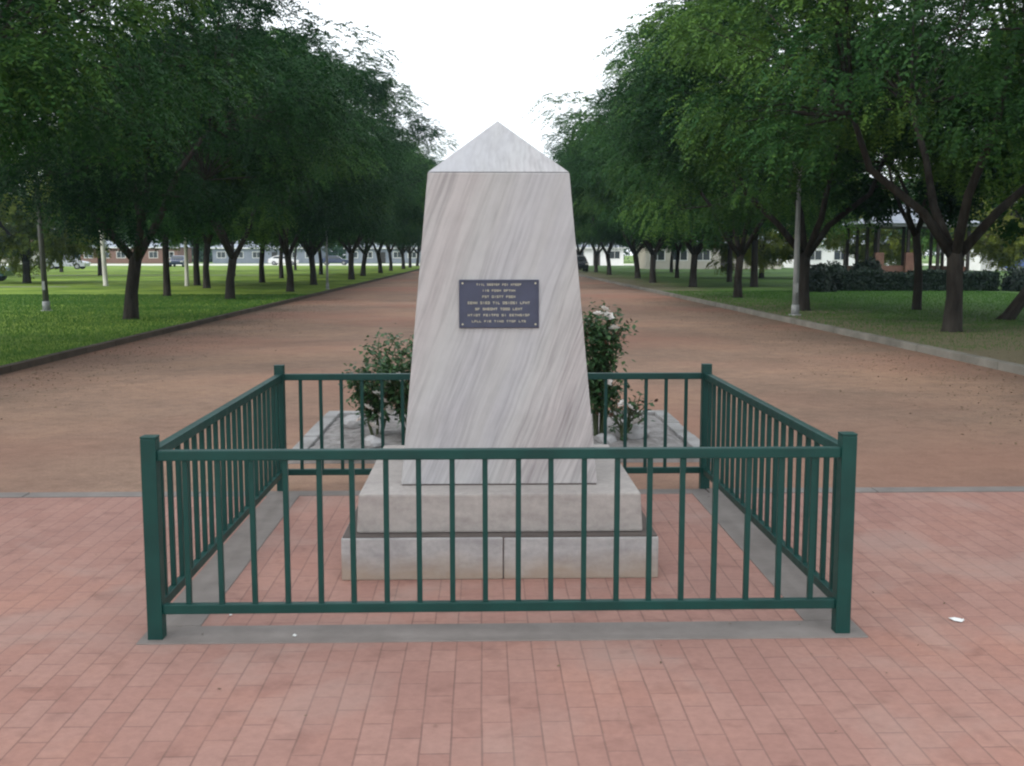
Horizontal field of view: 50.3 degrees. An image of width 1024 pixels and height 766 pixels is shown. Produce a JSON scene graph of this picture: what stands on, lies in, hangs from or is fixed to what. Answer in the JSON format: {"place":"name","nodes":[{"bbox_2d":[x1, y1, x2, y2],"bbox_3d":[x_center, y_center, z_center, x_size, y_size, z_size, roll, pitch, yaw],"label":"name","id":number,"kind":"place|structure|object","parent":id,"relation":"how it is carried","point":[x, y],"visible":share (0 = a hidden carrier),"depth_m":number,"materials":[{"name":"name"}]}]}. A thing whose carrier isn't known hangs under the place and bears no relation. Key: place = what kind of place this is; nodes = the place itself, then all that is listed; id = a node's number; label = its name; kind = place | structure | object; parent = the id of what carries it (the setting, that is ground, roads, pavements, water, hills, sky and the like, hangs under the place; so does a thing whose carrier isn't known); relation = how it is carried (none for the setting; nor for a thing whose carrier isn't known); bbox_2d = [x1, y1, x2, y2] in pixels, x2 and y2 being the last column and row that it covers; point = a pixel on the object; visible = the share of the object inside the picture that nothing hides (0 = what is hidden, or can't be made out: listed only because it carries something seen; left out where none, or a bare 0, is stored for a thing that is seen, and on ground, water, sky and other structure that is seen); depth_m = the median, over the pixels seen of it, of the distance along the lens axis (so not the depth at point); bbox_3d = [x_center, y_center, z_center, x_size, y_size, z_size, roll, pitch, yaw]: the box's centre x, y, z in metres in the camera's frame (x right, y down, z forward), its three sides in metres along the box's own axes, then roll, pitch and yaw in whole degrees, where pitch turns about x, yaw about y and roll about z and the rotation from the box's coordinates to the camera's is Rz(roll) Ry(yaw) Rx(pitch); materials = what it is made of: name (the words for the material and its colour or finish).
{"place":"outdoors","nodes":[
{"label":"outdoors","id":0,"kind":"place"},
{"bbox_2d":[0,286,70,286],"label":"footpath","id":1,"kind":"structure","parent":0,"point":[34,286],"depth_m":54.29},
{"bbox_2d":[0,265,419,365],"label":"lawn","id":2,"kind":"structure","parent":0,"point":[86,280],"depth_m":54.52,"materials":[{"name":"green plant"}]},
{"bbox_2d":[0,267,14,280],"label":"parked car","id":3,"kind":"object","parent":2,"relation":"on","point":[8,272],"visible":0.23,"depth_m":65.52,"materials":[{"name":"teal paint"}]},
{"bbox_2d":[35,149,52,310],"bbox_3d":[-13.359,-4.288,30.858,0.480,4.700,0.473,-2,7,-1],"label":"lamp post","id":4,"kind":"object","parent":2,"relation":"on","point":[45,301],"visible":0.46,"depth_m":30.93,"materials":[{"name":"grey metal"}]},
{"bbox_2d":[0,138,112,282],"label":"olive tree","id":5,"kind":"object","parent":2,"relation":"on","point":[15,244],"visible":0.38,"depth_m":59.29,"materials":[{"name":"green plant"}]},
{"bbox_2d":[46,256,90,268],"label":"parked car","id":6,"kind":"object","parent":2,"relation":"on","point":[83,264],"visible":0.52,"depth_m":117.22,"materials":[{"name":"silver paint"}]},
{"bbox_2d":[45,125,108,285],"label":"gum tree","id":7,"kind":"object","parent":2,"relation":"on","point":[104,270],"depth_m":55.45,"materials":[{"name":"white plant"}]},
{"bbox_2d":[17,176,144,275],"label":"park tree","id":8,"kind":"object","parent":2,"relation":"on","point":[99,266],"visible":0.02,"depth_m":82.58,"materials":[{"name":"green plant"}]},
{"bbox_2d":[0,0,278,187],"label":"avenue tree","id":9,"kind":"object","parent":2,"relation":"on","point":[28,80],"visible":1,"depth_m":15.56,"materials":[{"name":"green plant"}]},
{"bbox_2d":[40,91,259,295],"bbox_3d":[-12.915,-7.317,41.432,8.478,8.298,7.839,2,7,16],"label":"park tree","id":10,"kind":"object","parent":2,"relation":"on","point":[166,278],"visible":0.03,"depth_m":40.90,"materials":[{"name":"green plant"}]},
{"bbox_2d":[169,255,184,266],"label":"parked car","id":11,"kind":"object","parent":2,"relation":"on","point":[174,260],"visible":0.77,"depth_m":138.56,"materials":[{"name":"blue paint"}]},
{"bbox_2d":[184,237,188,285],"bbox_3d":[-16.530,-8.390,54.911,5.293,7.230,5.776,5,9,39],"label":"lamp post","id":12,"kind":"object","parent":2,"relation":"on","point":[186,266],"depth_m":55.17,"materials":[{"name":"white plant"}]},
{"bbox_2d":[157,232,219,251],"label":"park tree","id":13,"kind":"object","parent":2,"relation":"on","point":[171,244],"visible":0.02,"depth_m":100.87,"materials":[{"name":"green plant"}]},
{"bbox_2d":[0,0,401,319],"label":"avenue tree","id":14,"kind":"object","parent":2,"relation":"on","point":[92,205],"visible":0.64,"depth_m":25.08,"materials":[{"name":"green plant"}]},
{"bbox_2d":[133,121,295,287],"bbox_3d":[-14.439,-8.939,51.672,9.575,9.132,10.066,-5,8,-35],"label":"park tree","id":15,"kind":"object","parent":2,"relation":"on","point":[207,243],"visible":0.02,"depth_m":51.63,"materials":[{"name":"green plant"}]},
{"bbox_2d":[46,0,398,298],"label":"avenue tree","id":16,"kind":"object","parent":2,"relation":"on","point":[266,211],"visible":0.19,"depth_m":38.62,"materials":[{"name":"green plant"}]},
{"bbox_2d":[193,182,281,284],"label":"park tree","id":17,"kind":"object","parent":2,"relation":"on","point":[196,275],"depth_m":56.34,"materials":[{"name":"brown plant"}]},
{"bbox_2d":[212,163,326,282],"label":"park tree","id":18,"kind":"object","parent":2,"relation":"on","point":[261,269],"visible":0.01,"depth_m":62.15,"materials":[{"name":"green plant"}]},
{"bbox_2d":[279,234,304,277],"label":"park tree","id":19,"kind":"object","parent":2,"relation":"on","point":[281,273],"depth_m":73.07,"materials":[{"name":"brown plant"}]},
{"bbox_2d":[294,246,296,269],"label":"park tree","id":20,"kind":"object","parent":2,"relation":"on","point":[295,264],"depth_m":110.64,"materials":[{"name":"brown plant"}]},
{"bbox_2d":[176,27,428,291],"bbox_3d":[-9.684,-9.341,46.272,12.901,11.172,12.691,-2,7,-19],"label":"avenue tree","id":21,"kind":"object","parent":2,"relation":"on","point":[309,223],"visible":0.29,"depth_m":46.15,"materials":[{"name":"green plant"}]},
{"bbox_2d":[289,233,350,273],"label":"park tree","id":22,"kind":"object","parent":2,"relation":"on","point":[320,260],"visible":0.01,"depth_m":86.90,"materials":[{"name":"green plant"}]},
{"bbox_2d":[326,227,328,288],"bbox_3d":[-8.539,-5.855,50.247,0.480,3.250,0.473,0,7,-2],"label":"lamp post","id":23,"kind":"object","parent":2,"relation":"on","point":[327,282],"visible":0.53,"depth_m":50.26,"materials":[{"name":"grey metal"}]},
{"bbox_2d":[253,82,422,284],"bbox_3d":[-10.386,-10.542,56.559,12.287,11.141,12.317,1,7,9],"label":"avenue tree","id":24,"kind":"object","parent":2,"relation":"on","point":[310,253],"visible":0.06,"depth_m":55.60,"materials":[{"name":"green plant"}]},
{"bbox_2d":[319,117,434,275],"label":"avenue tree","id":25,"kind":"object","parent":2,"relation":"on","point":[365,250],"visible":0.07,"depth_m":79.80,"materials":[{"name":"green plant"}]},
{"bbox_2d":[301,88,459,279],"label":"avenue tree","id":26,"kind":"object","parent":2,"relation":"on","point":[414,212],"visible":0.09,"depth_m":68.83,"materials":[{"name":"green plant"}]},
{"bbox_2d":[363,156,437,270],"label":"avenue tree","id":27,"kind":"object","parent":2,"relation":"on","point":[387,245],"visible":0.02,"depth_m":105.88,"materials":[{"name":"green plant"}]},
{"bbox_2d":[364,143,443,272],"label":"avenue tree","id":28,"kind":"object","parent":2,"relation":"on","point":[409,237],"visible":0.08,"depth_m":91.99,"materials":[{"name":"green plant"}]},
{"bbox_2d":[390,244,421,265],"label":"avenue tree","id":29,"kind":"object","parent":2,"relation":"on","point":[417,253],"depth_m":147.35,"materials":[{"name":"green plant"}]},
{"bbox_2d":[405,246,415,267],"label":"avenue tree","id":30,"kind":"object","parent":2,"relation":"on","point":[409,251],"depth_m":132.71,"materials":[{"name":"green plant"}]},
{"bbox_2d":[383,160,438,268],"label":"avenue tree","id":31,"kind":"object","parent":2,"relation":"on","point":[402,251],"depth_m":118.82,"materials":[{"name":"green plant"}]},
{"bbox_2d":[1,264,939,265],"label":"road","id":32,"kind":"structure","parent":0,"point":[278,264],"depth_m":179.81,"materials":[{"name":"grey asphalt"}]},
{"bbox_2d":[268,256,298,264],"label":"parked car","id":33,"kind":"object","parent":32,"relation":"on","point":[273,260],"visible":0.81,"depth_m":169.16,"materials":[{"name":"white paint"}]},
{"bbox_2d":[322,256,347,264],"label":"parked car","id":34,"kind":"object","parent":32,"relation":"on","point":[334,259],"visible":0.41,"depth_m":169.91,"materials":[{"name":"blue paint"}]},
{"bbox_2d":[7,256,939,263],"bbox_3d":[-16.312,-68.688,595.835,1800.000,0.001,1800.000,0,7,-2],"label":"ground","id":35,"kind":"structure","parent":0,"point":[631,261],"depth_m":202.85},
{"bbox_2d":[81,237,191,262],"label":"house","id":36,"kind":"structure","parent":35,"relation":"on","point":[151,256],"depth_m":203.80,"materials":[{"name":"red brick"}]},
{"bbox_2d":[149,251,157,257],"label":"window","id":37,"kind":"structure","parent":36,"relation":"in","point":[152,254],"depth_m":203.79,"materials":[{"name":"white glass"}]},
{"bbox_2d":[0,192,351,261],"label":"wood","id":38,"kind":"object","parent":35,"relation":"on","point":[339,251],"visible":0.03,"depth_m":237.28,"materials":[{"name":"green plant"}]},
{"bbox_2d":[0,269,418,374],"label":"kerb","id":39,"kind":"structure","parent":35,"relation":"on","point":[33,362],"depth_m":21.45,"materials":[{"name":"grey concrete"}]},
{"bbox_2d":[210,239,325,262],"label":"house","id":40,"kind":"structure","parent":35,"relation":"on","point":[246,254],"depth_m":206.34,"materials":[{"name":"grey brick"}]},
{"bbox_2d":[217,251,225,257],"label":"window","id":41,"kind":"structure","parent":40,"relation":"in","point":[220,254],"depth_m":206.09,"materials":[{"name":"white glass"}]},
{"bbox_2d":[252,251,259,257],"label":"window","id":42,"kind":"structure","parent":40,"relation":"in","point":[255,254],"depth_m":206.27,"materials":[{"name":"grey glass"}]},
{"bbox_2d":[343,243,420,262],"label":"house","id":43,"kind":"structure","parent":35,"relation":"on","point":[372,256],"depth_m":208.49,"materials":[{"name":"grey brick"}]},
{"bbox_2d":[0,486,1023,497],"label":"paving edge","id":44,"kind":"object","parent":35,"relation":"on","point":[641,491],"visible":0.26,"depth_m":7.72,"materials":[{"name":"grey concrete"}]},
{"bbox_2d":[576,243,626,265],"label":"house","id":45,"kind":"structure","parent":35,"relation":"on","point":[616,256],"depth_m":161.82,"materials":[{"name":"grey metal"}]},
{"bbox_2d":[610,251,619,258],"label":"window","id":46,"kind":"structure","parent":45,"relation":"in","point":[613,254],"depth_m":161.80,"materials":[{"name":"grey glass"}]},
{"bbox_2d":[620,194,950,260],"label":"wood","id":47,"kind":"object","parent":35,"relation":"on","point":[628,252],"depth_m":238.58,"materials":[{"name":"green plant"}]},
{"bbox_2d":[579,274,1023,375],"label":"kerb","id":48,"kind":"structure","parent":35,"relation":"on","point":[1007,366],"depth_m":21.16,"materials":[{"name":"concrete"}]},
{"bbox_2d":[1,0,1018,255],"label":"sky","id":49,"kind":"structure","parent":0,"point":[476,64],"materials":[{"name":"white"}]},
{"bbox_2d":[0,492,1023,765],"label":"plaza paving","id":50,"kind":"structure","parent":0,"point":[86,680],"depth_m":4.46,"materials":[{"name":"brick"}]},
{"bbox_2d":[341,121,657,579],"bbox_3d":[-0.082,-0.283,6.336,1.644,2.430,1.650,0,7,-2],"label":"monument","id":51,"kind":"object","parent":50,"relation":"on","point":[498,356],"visible":1,"depth_m":5.86,"materials":[{"name":"stone"}]},
{"bbox_2d":[136,493,867,644],"bbox_3d":[-0.067,1.003,6.205,3.196,0.106,2.913,0,7,-2],"label":"railing footing","id":52,"kind":"object","parent":50,"relation":"on","point":[191,629],"visible":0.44,"depth_m":4.91,"materials":[{"name":"grey concrete"}]},
{"bbox_2d":[139,363,857,639],"bbox_3d":[-0.086,0.503,6.270,3.094,0.923,3.080,0,7,-2],"label":"railing","id":53,"kind":"object","parent":52,"relation":"on","point":[277,455],"visible":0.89,"depth_m":4.81,"materials":[{"name":"green metal"}]},
{"bbox_2d":[0,270,1023,492],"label":"gravel path","id":54,"kind":"structure","parent":0,"point":[90,442],"depth_m":13.72,"materials":[{"name":"brown gravel"}]},
{"bbox_2d":[0,298,354,419],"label":"leaf litter","id":55,"kind":"object","parent":54,"relation":"on","point":[158,345],"visible":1,"depth_m":19.31,"materials":[{"name":"brown plant"}]},
{"bbox_2d":[288,410,699,463],"bbox_3d":[-0.119,0.446,10.010,3.465,0.179,2.409,0,7,-2],"label":"flower bed","id":56,"kind":"object","parent":54,"relation":"on","point":[392,431],"visible":0.28,"depth_m":9.58,"materials":[{"name":"grey stone"}]},
{"bbox_2d":[344,415,367,428],"bbox_3d":[-1.449,0.369,10.031,0.279,0.158,0.184,0,7,-2],"label":"stone","id":57,"kind":"object","parent":56,"relation":"on","point":[350,422],"visible":0.56,"depth_m":9.96,"materials":[{"name":"white stone"}]},
{"bbox_2d":[338,333,405,434],"bbox_3d":[-1.171,0.050,9.476,0.704,0.960,0.678,0,7,-2],"label":"rose bush","id":58,"kind":"object","parent":56,"relation":"on","point":[371,399],"visible":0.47,"depth_m":9.41,"materials":[{"name":"green plant"}]},
{"bbox_2d":[364,435,380,447],"bbox_3d":[-1.160,0.493,9.092,0.182,0.120,0.140,4,8,32],"label":"stone","id":59,"kind":"object","parent":56,"relation":"on","point":[371,441],"visible":0.77,"depth_m":9.04,"materials":[{"name":"white stone"}]},
{"bbox_2d":[353,323,413,433],"bbox_3d":[-0.904,-0.037,9.377,0.969,1.155,0.935,0,7,-2],"label":"rose bush","id":60,"kind":"object","parent":56,"relation":"on","point":[396,394],"visible":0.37,"depth_m":9.26,"materials":[{"name":"green plant"}]},
{"bbox_2d":[594,433,616,443],"bbox_3d":[0.801,0.478,9.257,0.175,0.102,0.170,-6,9,-42],"label":"stone","id":61,"kind":"object","parent":56,"relation":"on","point":[611,438],"visible":0.77,"depth_m":9.20,"materials":[{"name":"white stone"}]},
{"bbox_2d":[582,298,642,435],"bbox_3d":[0.774,-0.104,9.397,0.707,1.279,0.645,0,7,-2],"label":"rose bush","id":62,"kind":"object","parent":56,"relation":"on","point":[599,352],"visible":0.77,"depth_m":9.29,"materials":[{"name":"green plant"}]},
{"bbox_2d":[596,389,658,440],"bbox_3d":[0.982,0.293,9.261,0.571,0.527,0.442,-2,7,-14],"label":"rose bush","id":63,"kind":"object","parent":56,"relation":"on","point":[632,408],"visible":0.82,"depth_m":9.24,"materials":[{"name":"green plant"}]},
{"bbox_2d":[616,424,649,439],"bbox_3d":[1.063,0.436,9.507,0.306,0.166,0.242,0,7,-2],"label":"stone","id":64,"kind":"object","parent":56,"relation":"on","point":[637,431],"visible":0.49,"depth_m":9.41,"materials":[{"name":"white stone"}]},
{"bbox_2d":[596,298,1022,448],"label":"leaf litter","id":65,"kind":"object","parent":54,"relation":"on","point":[852,355],"visible":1,"depth_m":18.14,"materials":[{"name":"brown plant"}]},
{"bbox_2d":[578,265,1023,364],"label":"lawn","id":66,"kind":"structure","parent":0,"point":[772,280],"depth_m":33.22,"materials":[{"name":"green plant"}]},
{"bbox_2d":[577,255,588,271],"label":"parked car","id":67,"kind":"object","parent":66,"relation":"on","point":[583,263],"visible":0.51,"depth_m":99.24,"materials":[{"name":"black paint"}]},
{"bbox_2d":[552,157,628,271],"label":"avenue tree","id":68,"kind":"object","parent":66,"relation":"on","point":[596,255],"visible":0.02,"depth_m":96.82,"materials":[{"name":"green plant"}]},
{"bbox_2d":[543,141,638,274],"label":"avenue tree","id":69,"kind":"object","parent":66,"relation":"on","point":[592,242],"visible":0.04,"depth_m":84.79,"materials":[{"name":"green plant"}]},
{"bbox_2d":[576,241,607,269],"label":"avenue tree","id":70,"kind":"object","parent":66,"relation":"on","point":[578,251],"depth_m":111.23,"materials":[{"name":"green plant"}]},
{"bbox_2d":[551,108,676,278],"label":"avenue tree","id":71,"kind":"object","parent":66,"relation":"on","point":[616,236],"visible":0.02,"depth_m":72.50,"materials":[{"name":"green plant"}]},
{"bbox_2d":[537,89,756,282],"bbox_3d":[8.004,-11.170,61.058,14.042,11.366,13.478,-2,7,-19],"label":"avenue tree","id":72,"kind":"object","parent":66,"relation":"on","point":[575,193],"visible":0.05,"depth_m":61.66,"materials":[{"name":"green plant"}]},
{"bbox_2d":[623,191,727,277],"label":"park tree","id":73,"kind":"object","parent":66,"relation":"on","point":[678,247],"visible":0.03,"depth_m":74.75,"materials":[{"name":"green plant"}]},
{"bbox_2d":[559,53,796,286],"bbox_3d":[8.646,-10.482,53.549,12.974,11.764,13.006,-6,9,-43],"label":"avenue tree","id":74,"kind":"object","parent":66,"relation":"on","point":[587,149],"visible":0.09,"depth_m":52.56,"materials":[{"name":"green plant"}]},
{"bbox_2d":[661,234,697,271],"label":"park tree","id":75,"kind":"object","parent":66,"relation":"on","point":[671,259],"visible":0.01,"depth_m":97.70,"materials":[{"name":"green plant"}]},
{"bbox_2d":[652,171,740,281],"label":"park tree","id":76,"kind":"object","parent":66,"relation":"on","point":[729,270],"depth_m":63.30,"materials":[{"name":"brown plant"}]},
{"bbox_2d":[635,236,780,268],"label":"park building","id":77,"kind":"structure","parent":66,"relation":"on","point":[662,260],"depth_m":119.82,"materials":[{"name":"grey metal"}]},
{"bbox_2d":[653,249,664,260],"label":"window","id":78,"kind":"structure","parent":77,"relation":"in","point":[661,257],"depth_m":119.63,"materials":[{"name":"grey glass"}]},
{"bbox_2d":[673,249,687,260],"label":"window","id":79,"kind":"structure","parent":77,"relation":"in","point":[683,256],"depth_m":119.69,"materials":[{"name":"grey glass"}]},
{"bbox_2d":[698,249,710,260],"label":"window","id":80,"kind":"structure","parent":77,"relation":"in","point":[701,257],"depth_m":119.74,"materials":[{"name":"grey glass"}]},
{"bbox_2d":[522,0,896,297],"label":"avenue tree","id":81,"kind":"object","parent":66,"relation":"on","point":[713,212],"visible":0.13,"depth_m":40.07,"materials":[{"name":"green plant"}]},
{"bbox_2d":[704,220,815,277],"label":"olive tree","id":82,"kind":"object","parent":66,"relation":"on","point":[773,250],"visible":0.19,"depth_m":72.62,"materials":[{"name":"green plant"}]},
{"bbox_2d":[655,93,878,286],"bbox_3d":[12.202,-9.603,53.243,11.170,10.133,10.626,2,7,15],"label":"park tree","id":83,"kind":"object","parent":66,"relation":"on","point":[754,270],"visible":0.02,"depth_m":53.49,"materials":[{"name":"green plant"}]},
{"bbox_2d":[789,160,804,315],"bbox_3d":[7.534,-3.765,28.773,0.480,4.150,0.473,0,7,-2],"label":"lamp post","id":84,"kind":"object","parent":66,"relation":"on","point":[795,305],"visible":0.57,"depth_m":28.78,"materials":[{"name":"grey metal"}]},
{"bbox_2d":[584,0,1023,310],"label":"avenue tree","id":85,"kind":"object","parent":66,"relation":"on","point":[653,141],"visible":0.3,"depth_m":28.71,"materials":[{"name":"green plant"}]},
{"bbox_2d":[809,263,836,291],"bbox_3d":[13.167,-4.542,47.182,1.978,1.341,2.026,0,7,-2],"label":"shrub","id":86,"kind":"object","parent":66,"relation":"on","point":[821,279],"visible":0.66,"depth_m":46.59,"materials":[{"name":"green plant"}]},
{"bbox_2d":[626,0,1023,331],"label":"avenue tree","id":87,"kind":"object","parent":66,"relation":"on","point":[819,122],"visible":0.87,"depth_m":22.31,"materials":[{"name":"green plant"}]},
{"bbox_2d":[810,260,849,289],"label":"tree","id":88,"kind":"object","parent":66,"relation":"on","point":[833,266],"visible":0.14,"depth_m":49.47,"materials":[{"name":"green plant"}]},
{"bbox_2d":[783,231,893,267],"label":"park building","id":89,"kind":"structure","parent":66,"relation":"on","point":[821,255],"depth_m":126.20,"materials":[{"name":"grey metal"}]},
{"bbox_2d":[810,250,821,260],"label":"window","id":90,"kind":"structure","parent":89,"relation":"in","point":[817,255],"depth_m":126.11,"materials":[{"name":"grey glass"}]},
{"bbox_2d":[833,250,842,260],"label":"window","id":91,"kind":"structure","parent":89,"relation":"in","point":[837,256],"depth_m":126.17,"materials":[{"name":"grey glass"}]},
{"bbox_2d":[851,256,883,271],"bbox_3d":[16.573,-5.098,50.578,1.955,1.658,2.032,0,7,-2],"label":"shrub","id":92,"kind":"object","parent":66,"relation":"on","point":[872,263],"visible":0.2,"depth_m":50.17,"materials":[{"name":"green plant"}]},
{"bbox_2d":[817,166,933,266],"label":"olive tree","id":93,"kind":"object","parent":66,"relation":"on","point":[890,246],"visible":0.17,"depth_m":74.35,"materials":[{"name":"green plant"}]},
{"bbox_2d":[747,306,1023,363],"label":"leaf litter","id":94,"kind":"object","parent":66,"relation":"on","point":[927,324],"visible":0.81,"depth_m":23.71,"materials":[{"name":"brown plant"}]},
{"bbox_2d":[778,39,1020,309],"bbox_3d":[11.931,-5.890,31.648,7.930,7.762,7.333,-6,9,-42],"label":"park tree","id":95,"kind":"object","parent":66,"relation":"on","point":[877,204],"visible":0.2,"depth_m":31.64,"materials":[{"name":"green plant"}]},
{"bbox_2d":[838,206,980,272],"bbox_3d":[20.642,-7.287,57.122,5.900,4.300,5.900,0,7,-2],"label":"gazebo","id":96,"kind":"object","parent":66,"relation":"on","point":[907,257],"visible":0.35,"depth_m":55.11,"materials":[{"name":"grey concrete"}]},
{"bbox_2d":[831,267,1002,290],"bbox_3d":[17.957,-4.625,48.703,7.336,1.116,1.932,0,7,-2],"label":"hedge","id":97,"kind":"object","parent":66,"relation":"on","point":[865,279],"visible":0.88,"depth_m":47.95,"materials":[{"name":"green plant"}]},
{"bbox_2d":[844,0,1023,179],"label":"avenue tree","id":98,"kind":"object","parent":66,"relation":"on","point":[944,23],"visible":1,"depth_m":15.03,"materials":[{"name":"green plant"}]},
{"bbox_2d":[891,175,1017,265],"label":"park tree","id":99,"kind":"object","parent":66,"relation":"on","point":[925,236],"visible":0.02,"depth_m":69.45,"materials":[{"name":"green plant"}]},
{"bbox_2d":[944,249,1006,270],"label":"house","id":100,"kind":"structure","parent":66,"relation":"on","point":[976,265],"depth_m":108.91,"materials":[{"name":"white paint"}]},
{"bbox_2d":[944,35,1023,319],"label":"leaning tree","id":101,"kind":"object","parent":66,"relation":"on","point":[1014,308],"visible":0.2,"depth_m":26.88,"materials":[{"name":"green plant"}]},
{"bbox_2d":[944,173,1023,272],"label":"olive tree","id":102,"kind":"object","parent":66,"relation":"on","point":[989,245],"visible":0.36,"depth_m":57.42,"materials":[{"name":"green plant"}]},
{"bbox_2d":[1000,267,1023,291],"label":"shrub","id":103,"kind":"object","parent":66,"relation":"on","point":[1014,281],"visible":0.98,"depth_m":47.86,"materials":[{"name":"green plant"}]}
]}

